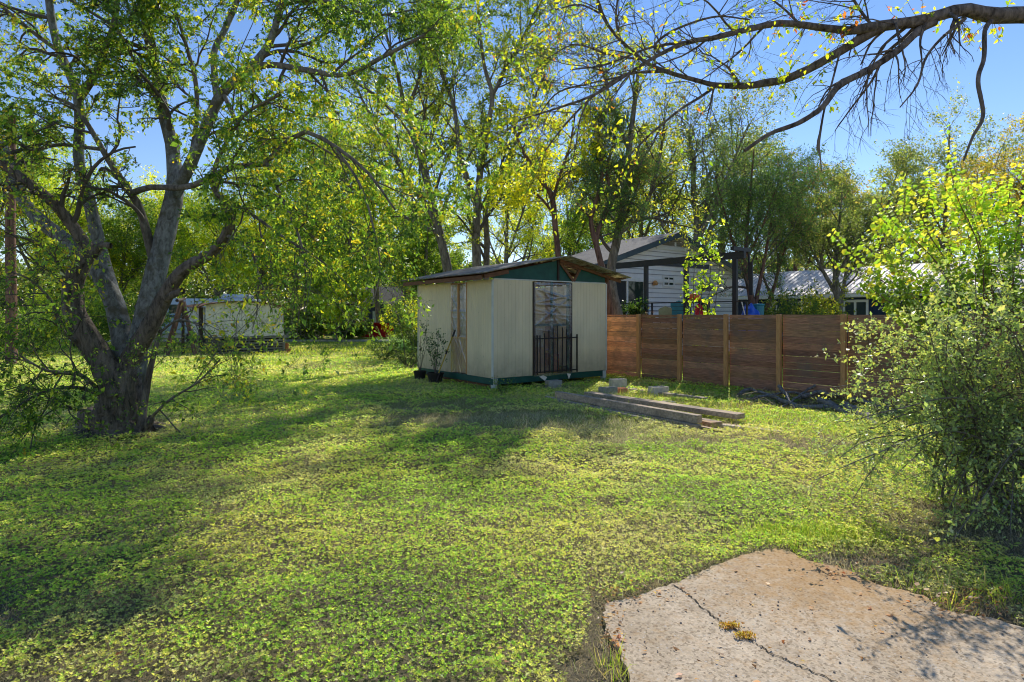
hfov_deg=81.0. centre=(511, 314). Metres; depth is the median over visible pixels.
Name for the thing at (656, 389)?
cinder block
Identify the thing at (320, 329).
leafy bush
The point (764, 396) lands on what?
fallen branch
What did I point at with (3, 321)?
leafy bush
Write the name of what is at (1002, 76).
sky
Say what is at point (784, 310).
leafy bush
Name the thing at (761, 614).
pebbles
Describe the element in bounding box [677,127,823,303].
cedar tree
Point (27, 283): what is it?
distant wood
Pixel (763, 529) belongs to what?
grass
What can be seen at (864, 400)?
fallen branch
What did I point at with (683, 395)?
timber
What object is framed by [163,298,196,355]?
swing frame
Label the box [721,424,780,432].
timber
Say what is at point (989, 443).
arching bush
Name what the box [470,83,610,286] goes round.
yellow leaved tree
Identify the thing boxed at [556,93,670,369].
cedar tree
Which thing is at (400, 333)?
young sapling
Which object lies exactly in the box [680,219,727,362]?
young sapling
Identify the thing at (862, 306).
window
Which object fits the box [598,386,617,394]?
cinder block
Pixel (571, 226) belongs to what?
oak tree
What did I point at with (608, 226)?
oak tree
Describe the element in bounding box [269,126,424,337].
oak tree
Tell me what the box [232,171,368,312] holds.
oak tree
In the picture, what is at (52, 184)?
oak tree
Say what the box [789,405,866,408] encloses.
fallen branch
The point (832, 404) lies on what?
fallen branch
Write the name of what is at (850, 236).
forked tree
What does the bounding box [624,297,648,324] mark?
potted plant
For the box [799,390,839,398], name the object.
fallen branch
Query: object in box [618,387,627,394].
cinder block
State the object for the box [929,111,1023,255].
oak tree
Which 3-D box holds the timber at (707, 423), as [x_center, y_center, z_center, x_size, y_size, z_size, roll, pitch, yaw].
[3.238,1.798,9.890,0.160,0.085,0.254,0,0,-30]
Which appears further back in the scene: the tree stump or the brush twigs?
the brush twigs
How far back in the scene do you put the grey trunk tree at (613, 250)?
19.53 m
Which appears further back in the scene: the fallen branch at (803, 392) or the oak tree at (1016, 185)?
the oak tree at (1016, 185)
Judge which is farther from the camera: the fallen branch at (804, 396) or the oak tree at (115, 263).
the oak tree at (115, 263)
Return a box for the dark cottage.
[324,287,417,334]
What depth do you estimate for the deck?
20.44 m
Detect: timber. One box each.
[545,396,653,421]
[555,391,701,422]
[557,399,627,413]
[584,391,744,418]
[591,404,700,430]
[628,388,707,400]
[696,418,721,427]
[699,420,717,427]
[701,425,728,432]
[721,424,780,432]
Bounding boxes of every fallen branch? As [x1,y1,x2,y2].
[740,391,814,401]
[766,393,839,405]
[777,385,795,408]
[782,384,815,406]
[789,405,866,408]
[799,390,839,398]
[817,397,852,418]
[840,401,876,423]
[849,397,899,413]
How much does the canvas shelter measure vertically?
2.509 m
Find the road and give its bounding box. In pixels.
[43,339,396,341]
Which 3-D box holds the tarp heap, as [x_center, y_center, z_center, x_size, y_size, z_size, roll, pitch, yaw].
[8.052,0.124,20.300,0.840,1.051,0.800,0,0,0]
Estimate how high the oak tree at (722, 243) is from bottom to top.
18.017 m
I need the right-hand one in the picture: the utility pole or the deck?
the deck
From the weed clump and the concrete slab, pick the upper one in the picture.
the weed clump
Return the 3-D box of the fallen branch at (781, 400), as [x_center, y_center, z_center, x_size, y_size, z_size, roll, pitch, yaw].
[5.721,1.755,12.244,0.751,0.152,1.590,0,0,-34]
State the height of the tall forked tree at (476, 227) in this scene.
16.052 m
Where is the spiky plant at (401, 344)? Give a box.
[371,327,416,349]
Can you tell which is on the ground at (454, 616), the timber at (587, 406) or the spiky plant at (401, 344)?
the spiky plant at (401, 344)
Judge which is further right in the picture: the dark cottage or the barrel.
the barrel
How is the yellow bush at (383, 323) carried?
on the ground at (454, 616)
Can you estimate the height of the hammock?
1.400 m
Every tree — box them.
[0,0,541,457]
[0,91,75,307]
[0,115,126,328]
[20,198,146,316]
[70,183,204,315]
[86,165,216,303]
[127,171,298,298]
[181,125,352,299]
[228,78,385,334]
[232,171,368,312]
[264,223,400,288]
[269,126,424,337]
[284,0,495,282]
[285,57,445,322]
[297,268,377,339]
[345,196,465,318]
[375,201,482,314]
[387,0,595,280]
[448,137,577,263]
[464,0,1023,254]
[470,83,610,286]
[509,148,618,287]
[518,201,653,257]
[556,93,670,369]
[558,18,716,365]
[561,117,703,242]
[587,63,811,251]
[660,121,792,268]
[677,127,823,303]
[712,151,869,349]
[729,142,869,272]
[779,158,910,313]
[785,161,873,267]
[818,138,954,263]
[831,161,1023,266]
[876,74,1023,261]
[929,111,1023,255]
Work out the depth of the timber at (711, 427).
9.64 m
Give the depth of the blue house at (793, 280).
30.07 m
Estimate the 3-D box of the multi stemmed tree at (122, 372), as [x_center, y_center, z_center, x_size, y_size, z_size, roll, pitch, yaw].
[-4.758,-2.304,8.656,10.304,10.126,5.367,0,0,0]
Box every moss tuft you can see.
[719,620,739,630]
[733,630,755,638]
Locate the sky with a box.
[0,0,1023,316]
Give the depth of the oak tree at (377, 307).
51.62 m
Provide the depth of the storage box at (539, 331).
15.78 m
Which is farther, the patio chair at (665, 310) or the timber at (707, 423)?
the patio chair at (665, 310)
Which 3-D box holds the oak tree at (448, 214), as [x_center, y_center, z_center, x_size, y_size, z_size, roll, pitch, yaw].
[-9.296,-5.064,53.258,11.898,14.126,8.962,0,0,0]
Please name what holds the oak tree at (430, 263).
on the ground at (454, 616)
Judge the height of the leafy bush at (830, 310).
3.612 m
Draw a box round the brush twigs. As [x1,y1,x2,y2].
[729,384,901,411]
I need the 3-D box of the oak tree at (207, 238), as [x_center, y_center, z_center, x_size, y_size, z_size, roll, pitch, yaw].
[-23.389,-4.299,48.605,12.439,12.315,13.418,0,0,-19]
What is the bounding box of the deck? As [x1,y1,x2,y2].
[604,246,847,339]
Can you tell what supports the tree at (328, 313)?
on the ground at (454, 616)
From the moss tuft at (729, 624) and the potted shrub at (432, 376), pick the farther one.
the potted shrub at (432, 376)
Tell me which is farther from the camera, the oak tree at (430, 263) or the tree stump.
the oak tree at (430, 263)
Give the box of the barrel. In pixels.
[753,303,764,314]
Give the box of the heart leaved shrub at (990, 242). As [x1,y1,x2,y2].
[823,124,1023,462]
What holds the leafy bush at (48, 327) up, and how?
on the ground at (454, 616)
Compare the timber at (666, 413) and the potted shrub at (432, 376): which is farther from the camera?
the potted shrub at (432, 376)
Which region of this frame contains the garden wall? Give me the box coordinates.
[156,326,319,337]
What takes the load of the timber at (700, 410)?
on the timber at (719, 423)
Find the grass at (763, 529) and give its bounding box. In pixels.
[1,339,1023,681]
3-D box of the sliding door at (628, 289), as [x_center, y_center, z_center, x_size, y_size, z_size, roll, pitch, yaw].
[4.892,-0.479,25.169,2.026,2.057,0.060,0,0,-36]
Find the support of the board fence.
on the ground at (454, 616)
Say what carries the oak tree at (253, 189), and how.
on the ground at (454, 616)
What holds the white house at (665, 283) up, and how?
on the ground at (454, 616)
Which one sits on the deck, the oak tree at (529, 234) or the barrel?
the barrel
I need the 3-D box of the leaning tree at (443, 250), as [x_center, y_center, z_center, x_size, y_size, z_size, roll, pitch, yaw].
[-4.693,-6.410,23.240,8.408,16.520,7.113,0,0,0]
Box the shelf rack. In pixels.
[536,292,555,353]
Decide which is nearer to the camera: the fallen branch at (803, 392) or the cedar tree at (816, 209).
the fallen branch at (803, 392)
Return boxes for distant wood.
[0,250,997,327]
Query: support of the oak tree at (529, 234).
on the ground at (454, 616)
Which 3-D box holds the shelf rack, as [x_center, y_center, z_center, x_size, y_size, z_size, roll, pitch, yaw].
[0.374,0.460,16.779,1.890,2.200,0.450,0,0,-36]
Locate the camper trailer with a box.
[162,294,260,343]
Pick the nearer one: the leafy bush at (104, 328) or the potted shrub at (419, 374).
the potted shrub at (419, 374)
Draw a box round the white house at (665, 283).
[546,232,742,357]
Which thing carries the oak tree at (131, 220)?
on the ground at (454, 616)
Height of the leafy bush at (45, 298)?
4.060 m
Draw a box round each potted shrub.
[406,320,428,379]
[422,325,451,384]
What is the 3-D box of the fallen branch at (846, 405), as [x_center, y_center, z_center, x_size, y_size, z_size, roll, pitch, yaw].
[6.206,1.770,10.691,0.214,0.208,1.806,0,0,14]
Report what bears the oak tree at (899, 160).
on the ground at (454, 616)
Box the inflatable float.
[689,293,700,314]
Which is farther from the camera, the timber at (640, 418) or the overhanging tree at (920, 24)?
the timber at (640, 418)
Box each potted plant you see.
[621,300,632,314]
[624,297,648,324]
[641,307,654,327]
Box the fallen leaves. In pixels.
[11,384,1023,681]
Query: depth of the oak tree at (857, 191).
55.15 m
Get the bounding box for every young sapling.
[384,275,417,363]
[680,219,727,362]
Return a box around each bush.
[0,306,44,352]
[17,280,130,346]
[18,300,90,354]
[84,289,173,349]
[285,308,332,338]
[324,317,373,338]
[363,335,412,360]
[376,291,417,359]
[380,297,417,337]
[390,344,417,366]
[757,280,836,357]
[777,275,864,344]
[782,226,1023,554]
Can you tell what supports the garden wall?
on the ground at (454, 616)
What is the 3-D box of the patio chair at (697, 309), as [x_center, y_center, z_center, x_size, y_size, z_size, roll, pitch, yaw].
[6.293,0.140,19.611,0.472,1.021,0.500,0,0,44]
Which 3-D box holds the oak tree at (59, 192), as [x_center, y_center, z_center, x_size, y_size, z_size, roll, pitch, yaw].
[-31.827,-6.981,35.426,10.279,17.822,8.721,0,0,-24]
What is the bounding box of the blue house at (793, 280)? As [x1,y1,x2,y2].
[738,257,1023,351]
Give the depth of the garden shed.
15.73 m
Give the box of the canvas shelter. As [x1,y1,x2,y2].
[186,301,291,353]
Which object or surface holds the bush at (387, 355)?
on the ground at (454, 616)
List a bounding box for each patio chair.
[659,306,671,317]
[671,301,682,333]
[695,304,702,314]
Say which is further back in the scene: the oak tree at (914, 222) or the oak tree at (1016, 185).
the oak tree at (914, 222)
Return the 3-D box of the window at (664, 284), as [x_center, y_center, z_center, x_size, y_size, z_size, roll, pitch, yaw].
[6.971,-1.488,26.691,0.782,0.486,0.050,0,0,-36]
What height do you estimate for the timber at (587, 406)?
0.055 m
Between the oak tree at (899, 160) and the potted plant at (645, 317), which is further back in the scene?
the oak tree at (899, 160)
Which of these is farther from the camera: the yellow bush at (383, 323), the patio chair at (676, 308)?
the yellow bush at (383, 323)
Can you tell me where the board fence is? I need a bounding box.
[606,314,1023,419]
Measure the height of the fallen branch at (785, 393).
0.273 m
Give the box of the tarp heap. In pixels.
[738,303,759,330]
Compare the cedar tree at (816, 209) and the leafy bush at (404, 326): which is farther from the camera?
the cedar tree at (816, 209)
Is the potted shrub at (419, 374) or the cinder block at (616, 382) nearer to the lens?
the cinder block at (616, 382)
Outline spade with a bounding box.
[436,330,455,381]
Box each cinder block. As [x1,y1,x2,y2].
[545,379,561,388]
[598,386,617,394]
[609,378,626,387]
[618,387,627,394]
[648,386,668,395]
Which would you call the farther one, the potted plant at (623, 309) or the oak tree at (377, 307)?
the oak tree at (377, 307)
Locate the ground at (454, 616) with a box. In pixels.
[0,326,1023,681]
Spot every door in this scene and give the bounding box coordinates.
[451,282,466,373]
[616,279,643,314]
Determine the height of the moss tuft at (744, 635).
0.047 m
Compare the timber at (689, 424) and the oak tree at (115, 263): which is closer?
the timber at (689, 424)
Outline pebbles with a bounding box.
[567,566,994,675]
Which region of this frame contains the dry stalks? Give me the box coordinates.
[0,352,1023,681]
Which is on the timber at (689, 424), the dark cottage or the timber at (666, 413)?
the timber at (666, 413)
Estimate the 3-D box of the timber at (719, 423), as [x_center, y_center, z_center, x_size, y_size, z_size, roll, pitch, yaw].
[2.740,1.805,10.933,0.130,0.090,2.530,0,0,-33]
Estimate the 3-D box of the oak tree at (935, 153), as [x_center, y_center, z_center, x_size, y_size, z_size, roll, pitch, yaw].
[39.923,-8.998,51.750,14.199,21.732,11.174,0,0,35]
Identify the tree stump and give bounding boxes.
[73,406,93,432]
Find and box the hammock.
[362,322,393,336]
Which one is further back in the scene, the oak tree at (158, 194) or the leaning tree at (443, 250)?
the oak tree at (158, 194)
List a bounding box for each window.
[662,275,674,286]
[696,279,715,292]
[843,299,868,331]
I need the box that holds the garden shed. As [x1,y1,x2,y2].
[401,255,631,390]
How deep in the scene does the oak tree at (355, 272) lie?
68.69 m
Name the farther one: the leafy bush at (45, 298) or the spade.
the leafy bush at (45, 298)
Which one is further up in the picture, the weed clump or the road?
the road
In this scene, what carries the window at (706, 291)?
in the white house at (665, 283)
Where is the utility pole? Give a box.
[5,115,17,363]
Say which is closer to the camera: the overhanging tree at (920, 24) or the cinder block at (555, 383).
the overhanging tree at (920, 24)
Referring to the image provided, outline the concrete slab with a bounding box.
[602,548,1023,681]
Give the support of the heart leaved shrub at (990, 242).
on the ground at (454, 616)
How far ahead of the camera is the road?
42.83 m
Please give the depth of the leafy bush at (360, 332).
45.33 m
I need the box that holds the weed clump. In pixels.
[489,374,518,394]
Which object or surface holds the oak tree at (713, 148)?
on the ground at (454, 616)
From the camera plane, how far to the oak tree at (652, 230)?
44.73 m
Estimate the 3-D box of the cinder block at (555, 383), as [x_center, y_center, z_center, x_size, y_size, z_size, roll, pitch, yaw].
[1.052,1.755,15.206,0.400,0.190,0.200,0,0,-32]
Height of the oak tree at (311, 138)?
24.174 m
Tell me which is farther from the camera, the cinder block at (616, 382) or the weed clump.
the cinder block at (616, 382)

